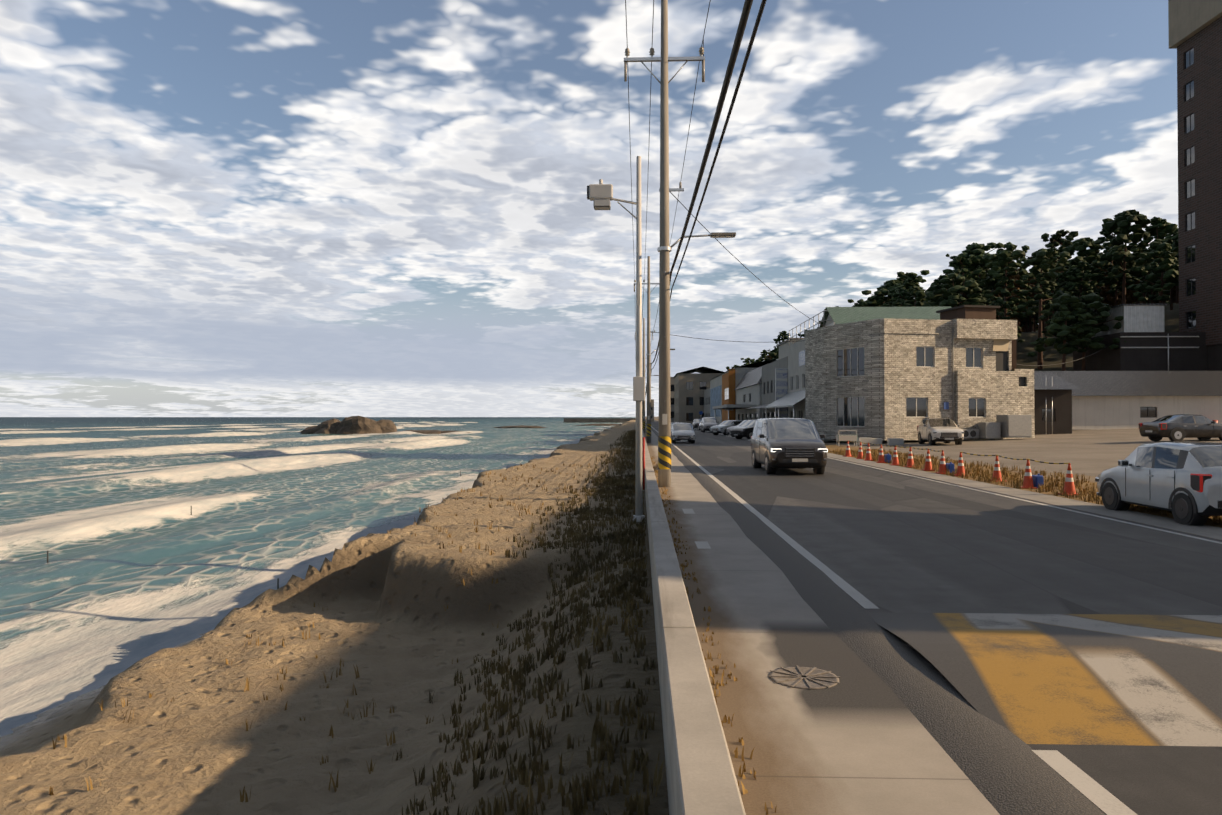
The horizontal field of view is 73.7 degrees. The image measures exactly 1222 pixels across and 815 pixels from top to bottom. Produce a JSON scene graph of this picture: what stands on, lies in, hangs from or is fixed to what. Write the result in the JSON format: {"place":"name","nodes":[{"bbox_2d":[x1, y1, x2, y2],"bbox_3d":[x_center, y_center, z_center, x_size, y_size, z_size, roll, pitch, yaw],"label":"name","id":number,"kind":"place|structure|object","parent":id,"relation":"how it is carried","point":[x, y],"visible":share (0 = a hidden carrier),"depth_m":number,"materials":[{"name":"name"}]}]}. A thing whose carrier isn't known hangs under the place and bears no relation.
{"place":"outdoors","nodes":[
{"label":"outdoors","id":0,"kind":"place"},
{"bbox_2d":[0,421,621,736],"bbox_3d":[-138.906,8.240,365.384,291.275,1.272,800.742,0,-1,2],"label":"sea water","id":1,"kind":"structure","parent":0,"point":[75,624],"depth_m":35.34,"materials":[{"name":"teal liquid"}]},
{"bbox_2d":[0,417,635,566],"bbox_3d":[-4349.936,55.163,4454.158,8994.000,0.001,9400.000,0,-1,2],"label":"sea","id":2,"kind":"structure","parent":0,"point":[36,421],"depth_m":94.89,"materials":[{"name":"liquid"}]},
{"bbox_2d":[301,416,618,433],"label":"offshore rocks","id":3,"kind":"object","parent":2,"relation":"on","point":[356,425],"visible":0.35,"depth_m":217.25,"materials":[{"name":"brown stone"}]},
{"bbox_2d":[564,418,635,422],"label":"breakwater","id":4,"kind":"object","parent":2,"relation":"on","point":[597,420],"visible":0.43,"depth_m":640.68,"materials":[{"name":"stone"}]},
{"bbox_2d":[0,420,668,814],"bbox_3d":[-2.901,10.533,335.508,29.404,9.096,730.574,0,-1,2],"label":"beach ground","id":5,"kind":"structure","parent":0,"point":[386,622],"depth_m":9.68,"materials":[{"name":"beige sand"}]},
{"bbox_2d":[47,471,460,588],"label":"surf posts","id":6,"kind":"object","parent":5,"relation":"on","point":[191,514],"visible":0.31,"depth_m":25.07,"materials":[{"name":"grey"}]},
{"bbox_2d":[24,463,591,813],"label":"sand tufts","id":7,"kind":"object","parent":5,"relation":"on","point":[281,689],"visible":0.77,"depth_m":10.57,"materials":[{"name":"brown plant"}]},
{"bbox_2d":[392,473,667,814],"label":"dune grass","id":8,"kind":"structure","parent":5,"relation":"on","point":[600,730],"depth_m":8.16,"materials":[{"name":"green plant"}]},
{"bbox_2d":[586,429,635,478],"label":"dune grass","id":9,"kind":"structure","parent":5,"relation":"on","point":[627,443],"depth_m":43.50,"materials":[{"name":"green plant"}]},
{"bbox_2d":[587,156,644,521],"bbox_3d":[0.111,-1.385,17.117,1.230,7.800,0.360,0,-1,2],"label":"cctv pole","id":10,"kind":"object","parent":5,"relation":"on","point":[600,195],"visible":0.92,"depth_m":17.07,"materials":[{"name":"grey metal"}]},
{"bbox_2d":[642,437,644,489],"bbox_3d":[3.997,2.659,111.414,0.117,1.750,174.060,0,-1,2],"label":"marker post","id":11,"kind":"object","parent":5,"relation":"on","point":[643,467],"depth_m":24.45,"materials":[{"name":"plastic"}]},
{"bbox_2d":[0,0,1177,416],"label":"sky","id":12,"kind":"structure","parent":0,"point":[209,208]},
{"bbox_2d":[644,423,999,814],"bbox_3d":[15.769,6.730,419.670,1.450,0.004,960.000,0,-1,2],"label":"sidewalk","id":13,"kind":"structure","parent":0,"point":[858,739],"depth_m":5.58,"materials":[{"name":"concrete"}]},
{"bbox_2d":[624,0,735,486],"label":"utility pole","id":14,"kind":"object","parent":13,"relation":"on","point":[664,249],"visible":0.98,"depth_m":22.92,"materials":[{"name":"concrete"}]},
{"bbox_2d":[625,0,1108,396],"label":"power lines","id":15,"kind":"object","parent":14,"relation":"attached to","point":[738,38],"visible":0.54,"depth_m":10.16,"materials":[{"name":"black"}]},
{"bbox_2d":[650,456,776,814],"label":"kerb weeds","id":16,"kind":"object","parent":13,"relation":"on","point":[744,790],"visible":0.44,"depth_m":6.38,"materials":[{"name":"brown plant"}]},
{"bbox_2d":[768,665,839,688],"bbox_3d":[1.456,2.034,6.144,0.540,0.013,0.540,0,-1,2],"label":"manhole cover","id":17,"kind":"object","parent":13,"relation":"on","point":[797,676],"visible":0.88,"depth_m":6.12,"materials":[{"name":"metal"}]},
{"bbox_2d":[645,416,1221,662],"bbox_3d":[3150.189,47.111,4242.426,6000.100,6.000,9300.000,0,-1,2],"label":"ground","id":18,"kind":"structure","parent":0,"point":[1092,454],"depth_m":39.93,"materials":[{"name":"beige concrete"}]},
{"bbox_2d":[635,318,658,432],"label":"utility pole","id":19,"kind":"object","parent":18,"relation":"on","point":[643,425],"visible":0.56,"depth_m":100.89,"materials":[{"name":"concrete"}]},
{"bbox_2d":[651,399,653,421],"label":"building","id":20,"kind":"structure","parent":18,"relation":"on","point":[652,410],"depth_m":329.65,"materials":[{"name":"beige paint"}]},
{"bbox_2d":[634,256,674,442],"bbox_3d":[3.298,-4.327,61.990,3.150,14.400,0.660,0,-1,2],"label":"utility pole","id":21,"kind":"object","parent":18,"relation":"on","point":[648,424],"visible":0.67,"depth_m":61.89,"materials":[{"name":"concrete"}]},
{"bbox_2d":[670,377,673,422],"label":"building","id":22,"kind":"structure","parent":18,"relation":"on","point":[672,396],"depth_m":231.65,"materials":[{"name":"grey paint"}]},
{"bbox_2d":[642,429,745,814],"bbox_3d":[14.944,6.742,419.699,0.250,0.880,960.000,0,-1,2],"label":"sea wall","id":23,"kind":"structure","parent":18,"relation":"on","point":[701,777],"depth_m":4.60,"materials":[{"name":"concrete"}]},
{"bbox_2d":[673,366,723,424],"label":"building","id":24,"kind":"structure","parent":18,"relation":"on","point":[690,386],"depth_m":188.57,"materials":[{"name":"beige paint"}]},
{"bbox_2d":[704,388,709,416],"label":"building","id":25,"kind":"structure","parent":18,"relation":"on","point":[706,402],"depth_m":177.17,"materials":[{"name":"grey paint"}]},
{"bbox_2d":[726,420,748,436],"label":"car","id":26,"kind":"object","parent":18,"relation":"on","point":[741,424],"visible":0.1,"depth_m":79.53,"materials":[{"name":"black"}]},
{"bbox_2d":[712,363,769,422],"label":"building","id":27,"kind":"structure","parent":18,"relation":"on","point":[748,388],"depth_m":105.84,"materials":[{"name":"white paint"}]},
{"bbox_2d":[730,420,754,438],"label":"dark suv","id":28,"kind":"object","parent":18,"relation":"on","point":[746,430],"visible":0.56,"depth_m":71.26,"materials":[{"name":"black"}]},
{"bbox_2d":[710,359,776,424],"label":"building","id":29,"kind":"structure","parent":18,"relation":"on","point":[723,387],"depth_m":133.24,"materials":[{"name":"orange paint"}]},
{"bbox_2d":[748,338,803,417],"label":"building","id":30,"kind":"structure","parent":18,"relation":"on","point":[768,384],"depth_m":89.43,"materials":[{"name":"grey paint"}]},
{"bbox_2d":[765,310,831,439],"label":"building","id":31,"kind":"structure","parent":18,"relation":"on","point":[793,399],"depth_m":74.25,"materials":[{"name":"white paint"}]},
{"bbox_2d":[775,368,787,417],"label":"window","id":32,"kind":"structure","parent":31,"relation":"attached to","point":[781,386],"depth_m":79.51,"materials":[{"name":"glass"}]},
{"bbox_2d":[836,430,903,445],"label":"yard boxes","id":33,"kind":"object","parent":18,"relation":"on","point":[892,441],"visible":0.88,"depth_m":51.40,"materials":[{"name":"white metal"}]},
{"bbox_2d":[645,422,1106,814],"bbox_3d":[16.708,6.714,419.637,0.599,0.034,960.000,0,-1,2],"label":"asphalt kerb","id":34,"kind":"structure","parent":18,"relation":"on","point":[1005,770],"depth_m":5.64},
{"bbox_2d":[819,306,951,439],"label":"building","id":35,"kind":"structure","parent":18,"relation":"on","point":[839,315],"depth_m":63.57,"materials":[{"name":"green metal"}]},
{"bbox_2d":[805,305,1034,439],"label":"stone house","id":36,"kind":"structure","parent":18,"relation":"on","point":[884,378],"depth_m":54.47,"materials":[{"name":"beige stone"}]},
{"bbox_2d":[645,419,1221,814],"bbox_3d":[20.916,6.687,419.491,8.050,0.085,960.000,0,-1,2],"label":"road surface","id":37,"kind":"object","parent":18,"relation":"on","point":[1079,649],"visible":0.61,"depth_m":8.74,"materials":[{"name":"grey asphalt"}]},
{"bbox_2d":[671,423,695,442],"bbox_3d":[5.401,1.940,61.838,2.050,1.535,3.938,0,-1,1],"label":"white hatchback","id":38,"kind":"object","parent":37,"relation":"on","point":[682,432],"visible":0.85,"depth_m":60.32,"materials":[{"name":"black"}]},
{"bbox_2d":[692,419,701,428],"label":"dark parked car","id":39,"kind":"object","parent":37,"relation":"on","point":[696,422],"visible":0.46,"depth_m":130.67,"materials":[{"name":"black"}]},
{"bbox_2d":[701,417,718,431],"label":"van","id":40,"kind":"object","parent":37,"relation":"on","point":[707,423],"visible":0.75,"depth_m":102.15,"materials":[{"name":"black"}]},
{"bbox_2d":[710,420,741,434],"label":"white parked car","id":41,"kind":"object","parent":37,"relation":"on","point":[723,426],"visible":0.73,"depth_m":86.55,"materials":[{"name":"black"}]},
{"bbox_2d":[751,418,827,473],"bbox_3d":[6.380,1.359,29.689,2.270,1.964,5.188,0,-1,2],"label":"van","id":42,"kind":"object","parent":37,"relation":"on","point":[787,443],"visible":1,"depth_m":27.92,"materials":[{"name":"black metal"}]},
{"bbox_2d":[1095,441,1221,525],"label":"car","id":43,"kind":"object","parent":37,"relation":"on","point":[1182,481],"visible":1,"depth_m":15.32,"materials":[{"name":"white metal"}]},
{"bbox_2d":[917,418,963,444],"bbox_3d":[20.418,1.466,50.612,2.150,1.674,4.438,0,-1,8],"label":"white suv","id":44,"kind":"object","parent":18,"relation":"on","point":[932,431],"visible":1,"depth_m":49.48,"materials":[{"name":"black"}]},
{"bbox_2d":[844,441,1077,495],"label":"traffic cones","id":45,"kind":"object","parent":18,"relation":"on","point":[1069,487],"visible":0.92,"depth_m":27.98,"materials":[{"name":"orange plastic"}]},
{"bbox_2d":[848,440,1067,463],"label":"cone bars","id":46,"kind":"object","parent":45,"relation":"on","point":[969,453],"visible":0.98,"depth_m":25.75,"materials":[{"name":"plastic"}]},
{"bbox_2d":[885,453,1043,487],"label":"cone weights","id":47,"kind":"object","parent":18,"relation":"on","point":[1038,478],"visible":0.75,"depth_m":22.52,"materials":[{"name":"blue"}]},
{"bbox_2d":[962,415,1031,437],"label":"utility cabinets","id":48,"kind":"object","parent":18,"relation":"on","point":[1011,426],"visible":0.92,"depth_m":53.34,"materials":[{"name":"grey metal"}]},
{"bbox_2d":[1012,339,1016,368],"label":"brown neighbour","id":49,"kind":"structure","parent":18,"relation":"on","point":[1014,362],"depth_m":62.03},
{"bbox_2d":[1034,371,1221,429],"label":"white long house","id":50,"kind":"structure","parent":18,"relation":"on","point":[1116,399],"depth_m":67.66,"materials":[{"name":"paint"}]},
{"bbox_2d":[1073,304,1207,370],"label":"building","id":51,"kind":"structure","parent":18,"relation":"on","point":[1149,344],"depth_m":82.23,"materials":[{"name":"black"}]},
{"bbox_2d":[1139,414,1221,441],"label":"dark sedan","id":52,"kind":"object","parent":18,"relation":"on","point":[1177,428],"visible":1,"depth_m":43.67,"materials":[{"name":"black metal"}]},
{"bbox_2d":[828,448,1221,522],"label":"verge grass","id":53,"kind":"structure","parent":0,"point":[1016,480],"depth_m":25.56,"materials":[{"name":"plant"}]},
{"bbox_2d":[1034,372,1080,434],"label":"dark house","id":54,"kind":"structure","parent":0,"point":[1053,401],"depth_m":60.92,"materials":[{"name":"brown"}]},
{"bbox_2d":[1016,303,1178,370],"bbox_3d":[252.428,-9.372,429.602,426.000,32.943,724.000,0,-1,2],"label":"hill","id":55,"kind":"structure","parent":0,"point":[1052,356],"depth_m":97.11,"materials":[{"name":"green plant"}]},
{"bbox_2d":[740,358,754,363],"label":"tree","id":56,"kind":"object","parent":55,"relation":"on","point":[747,360],"visible":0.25,"depth_m":327.28,"materials":[{"name":"plant"}]},
{"bbox_2d":[750,358,769,363],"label":"tree","id":57,"kind":"object","parent":55,"relation":"on","point":[758,360],"visible":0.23,"depth_m":188.65,"materials":[{"name":"plant"}]},
{"bbox_2d":[756,349,770,360],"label":"tree","id":58,"kind":"object","parent":55,"relation":"on","point":[764,354],"visible":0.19,"depth_m":273.47,"materials":[{"name":"plant"}]},
{"bbox_2d":[770,347,778,359],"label":"tree","id":59,"kind":"object","parent":55,"relation":"on","point":[774,353],"visible":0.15,"depth_m":189.60,"materials":[{"name":"plant"}]},
{"bbox_2d":[773,331,790,347],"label":"tree","id":60,"kind":"object","parent":55,"relation":"on","point":[784,335],"visible":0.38,"depth_m":236.22,"materials":[{"name":"plant"}]},
{"bbox_2d":[848,299,864,306],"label":"tree","id":61,"kind":"object","parent":55,"relation":"on","point":[860,301],"visible":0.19,"depth_m":163.13,"materials":[{"name":"plant"}]},
{"bbox_2d":[861,295,879,306],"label":"tree","id":62,"kind":"object","parent":55,"relation":"on","point":[867,303],"visible":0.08,"depth_m":134.08,"materials":[{"name":"plant"}]},
{"bbox_2d":[862,288,893,306],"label":"tree","id":63,"kind":"object","parent":55,"relation":"on","point":[880,297],"visible":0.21,"depth_m":130.23,"materials":[{"name":"plant"}]},
{"bbox_2d":[877,279,904,305],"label":"tree","id":64,"kind":"object","parent":55,"relation":"on","point":[888,284],"visible":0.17,"depth_m":137.45,"materials":[{"name":"plant"}]},
{"bbox_2d":[882,286,916,306],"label":"tree","id":65,"kind":"object","parent":55,"relation":"on","point":[897,299],"visible":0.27,"depth_m":123.54,"materials":[{"name":"plant"}]},
{"bbox_2d":[881,282,926,306],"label":"tree","id":66,"kind":"object","parent":55,"relation":"on","point":[905,286],"visible":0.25,"depth_m":127.21,"materials":[{"name":"plant"}]},
{"bbox_2d":[896,272,912,281],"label":"tree","id":67,"kind":"object","parent":55,"relation":"on","point":[899,274],"visible":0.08,"depth_m":141.92,"materials":[{"name":"plant"}]},
{"bbox_2d":[897,270,929,299],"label":"tree","id":68,"kind":"object","parent":55,"relation":"on","point":[914,277],"visible":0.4,"depth_m":139.50,"materials":[{"name":"plant"}]},
{"bbox_2d":[900,286,937,306],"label":"tree","id":69,"kind":"object","parent":55,"relation":"on","point":[917,293],"visible":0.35,"depth_m":113.08,"materials":[{"name":"green plant"}]},
{"bbox_2d":[926,275,960,306],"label":"tree","id":70,"kind":"object","parent":55,"relation":"on","point":[936,282],"visible":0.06,"depth_m":115.41,"materials":[{"name":"plant"}]},
{"bbox_2d":[922,273,986,306],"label":"tree","id":71,"kind":"object","parent":55,"relation":"on","point":[951,297],"visible":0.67,"depth_m":100.78,"materials":[{"name":"green plant"}]},
{"bbox_2d":[939,252,990,303],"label":"tree","id":72,"kind":"object","parent":55,"relation":"on","point":[958,262],"visible":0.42,"depth_m":105.13,"materials":[{"name":"green plant"}]},
{"bbox_2d":[947,242,1009,303],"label":"tree","id":73,"kind":"object","parent":55,"relation":"on","point":[977,250],"visible":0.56,"depth_m":105.99,"materials":[{"name":"green plant"}]},
{"bbox_2d":[983,268,1026,316],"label":"tree","id":74,"kind":"object","parent":55,"relation":"on","point":[984,288],"visible":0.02,"depth_m":112.75,"materials":[{"name":"plant"}]},
{"bbox_2d":[988,298,1023,342],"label":"tree","id":75,"kind":"object","parent":55,"relation":"on","point":[1002,303],"visible":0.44,"depth_m":93.01,"materials":[{"name":"plant"}]},
{"bbox_2d":[980,250,1034,316],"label":"tree","id":76,"kind":"object","parent":55,"relation":"on","point":[1001,262],"visible":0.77,"depth_m":95.07,"materials":[{"name":"green plant"}]},
{"bbox_2d":[987,242,1029,276],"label":"tree","id":77,"kind":"object","parent":55,"relation":"on","point":[1009,246],"visible":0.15,"depth_m":130.72,"materials":[{"name":"plant"}]},
{"bbox_2d":[991,272,1036,331],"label":"tree","id":78,"kind":"object","parent":55,"relation":"on","point":[1015,278],"visible":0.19,"depth_m":104.48,"materials":[{"name":"green plant"}]},
{"bbox_2d":[1021,315,1038,331],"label":"tree","id":79,"kind":"object","parent":55,"relation":"on","point":[1032,321],"visible":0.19,"depth_m":171.48,"materials":[{"name":"plant"}]},
{"bbox_2d":[1025,272,1034,331],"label":"tree","id":80,"kind":"object","parent":55,"relation":"on","point":[1026,327],"visible":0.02,"depth_m":134.66,"materials":[{"name":"plant"}]},
{"bbox_2d":[1027,275,1046,331],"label":"tree","id":81,"kind":"object","parent":55,"relation":"on","point":[1030,326],"visible":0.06,"depth_m":125.41,"materials":[{"name":"plant"}]},
{"bbox_2d":[1010,248,1071,368],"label":"tree","id":82,"kind":"object","parent":55,"relation":"on","point":[1045,272],"visible":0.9,"depth_m":91.95,"materials":[{"name":"green plant"}]},
{"bbox_2d":[1025,282,1057,346],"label":"tree","id":83,"kind":"object","parent":55,"relation":"on","point":[1052,288],"visible":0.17,"depth_m":98.22,"materials":[{"name":"plant"}]},
{"bbox_2d":[1028,248,1074,317],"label":"tree","id":84,"kind":"object","parent":55,"relation":"on","point":[1054,251],"visible":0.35,"depth_m":106.69,"materials":[{"name":"plant"}]},
{"bbox_2d":[1041,229,1085,282],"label":"tree","id":85,"kind":"object","parent":55,"relation":"on","point":[1056,239],"visible":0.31,"depth_m":115.09,"materials":[{"name":"green plant"}]},
{"bbox_2d":[1027,293,1100,370],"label":"tree","id":86,"kind":"object","parent":55,"relation":"on","point":[1065,330],"visible":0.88,"depth_m":83.58,"materials":[{"name":"green plant"}]},
{"bbox_2d":[1058,271,1099,297],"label":"tree","id":87,"kind":"object","parent":55,"relation":"on","point":[1095,288],"visible":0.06,"depth_m":112.95,"materials":[{"name":"plant"}]},
{"bbox_2d":[1063,261,1104,296],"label":"tree","id":88,"kind":"object","parent":55,"relation":"on","point":[1078,279],"visible":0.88,"depth_m":104.39,"materials":[{"name":"green plant"}]},
{"bbox_2d":[1056,237,1112,297],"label":"tree","id":89,"kind":"object","parent":55,"relation":"on","point":[1080,245],"visible":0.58,"depth_m":109.64,"materials":[{"name":"green plant"}]},
{"bbox_2d":[1044,292,1125,370],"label":"tree","id":90,"kind":"object","parent":55,"relation":"on","point":[1092,301],"visible":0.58,"depth_m":84.32,"materials":[{"name":"green plant"}]},
{"bbox_2d":[1089,268,1135,306],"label":"tree","id":91,"kind":"object","parent":55,"relation":"on","point":[1110,302],"visible":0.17,"depth_m":113.94,"materials":[{"name":"green plant"}]},
{"bbox_2d":[1093,218,1136,272],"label":"tree","id":92,"kind":"object","parent":55,"relation":"on","point":[1107,235],"visible":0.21,"depth_m":128.37,"materials":[{"name":"plant"}]},
{"bbox_2d":[1094,253,1141,305],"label":"tree","id":93,"kind":"object","parent":55,"relation":"on","point":[1113,281],"visible":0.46,"depth_m":107.52,"materials":[{"name":"green plant"}]},
{"bbox_2d":[1102,271,1139,305],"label":"tree","id":94,"kind":"object","parent":55,"relation":"on","point":[1128,299],"visible":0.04,"depth_m":119.60,"materials":[{"name":"green plant"}]},
{"bbox_2d":[1094,209,1160,303],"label":"tree","id":95,"kind":"object","parent":55,"relation":"on","point":[1118,252],"visible":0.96,"depth_m":102.82,"materials":[{"name":"green plant"}]},
{"bbox_2d":[1134,252,1157,303],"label":"tree","id":96,"kind":"object","parent":55,"relation":"on","point":[1138,276],"visible":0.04,"depth_m":127.24,"materials":[{"name":"plant"}]},
{"bbox_2d":[1127,242,1178,303],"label":"tree","id":97,"kind":"object","parent":55,"relation":"on","point":[1170,278],"visible":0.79,"depth_m":96.31,"materials":[{"name":"green plant"}]},
{"bbox_2d":[1140,248,1169,294],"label":"tree","id":98,"kind":"object","parent":55,"relation":"on","point":[1154,272],"visible":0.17,"depth_m":112.09,"materials":[{"name":"plant"}]},
{"bbox_2d":[1136,217,1178,274],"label":"tree","id":99,"kind":"object","parent":55,"relation":"on","point":[1160,229],"visible":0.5,"depth_m":118.07,"materials":[{"name":"green plant"}]},
{"bbox_2d":[1157,262,1178,303],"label":"tree","id":100,"kind":"object","parent":55,"relation":"on","point":[1177,296],"visible":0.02,"depth_m":134.27,"materials":[{"name":"plant"}]},
{"bbox_2d":[1165,286,1175,302],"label":"tree","id":101,"kind":"object","parent":55,"relation":"on","point":[1174,291],"visible":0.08,"depth_m":147.44,"materials":[{"name":"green plant"}]},
{"bbox_2d":[1164,227,1177,302],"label":"tree","id":102,"kind":"object","parent":55,"relation":"on","point":[1170,235],"visible":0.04,"depth_m":153.33,"materials":[{"name":"plant"}]},
{"bbox_2d":[1165,253,1178,285],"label":"tree","id":103,"kind":"object","parent":55,"relation":"on","point":[1177,261],"depth_m":102.75,"materials":[{"name":"plant"}]},
{"bbox_2d":[1170,245,1176,310],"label":"tree","id":104,"kind":"object","parent":55,"relation":"on","point":[1171,289],"visible":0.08,"depth_m":122.07,"materials":[{"name":"plant"}]},
{"bbox_2d":[1168,0,1221,370],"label":"apartment building","id":105,"kind":"structure","parent":55,"relation":"on","point":[1195,33],"depth_m":82.78,"materials":[{"name":"brown brick"}]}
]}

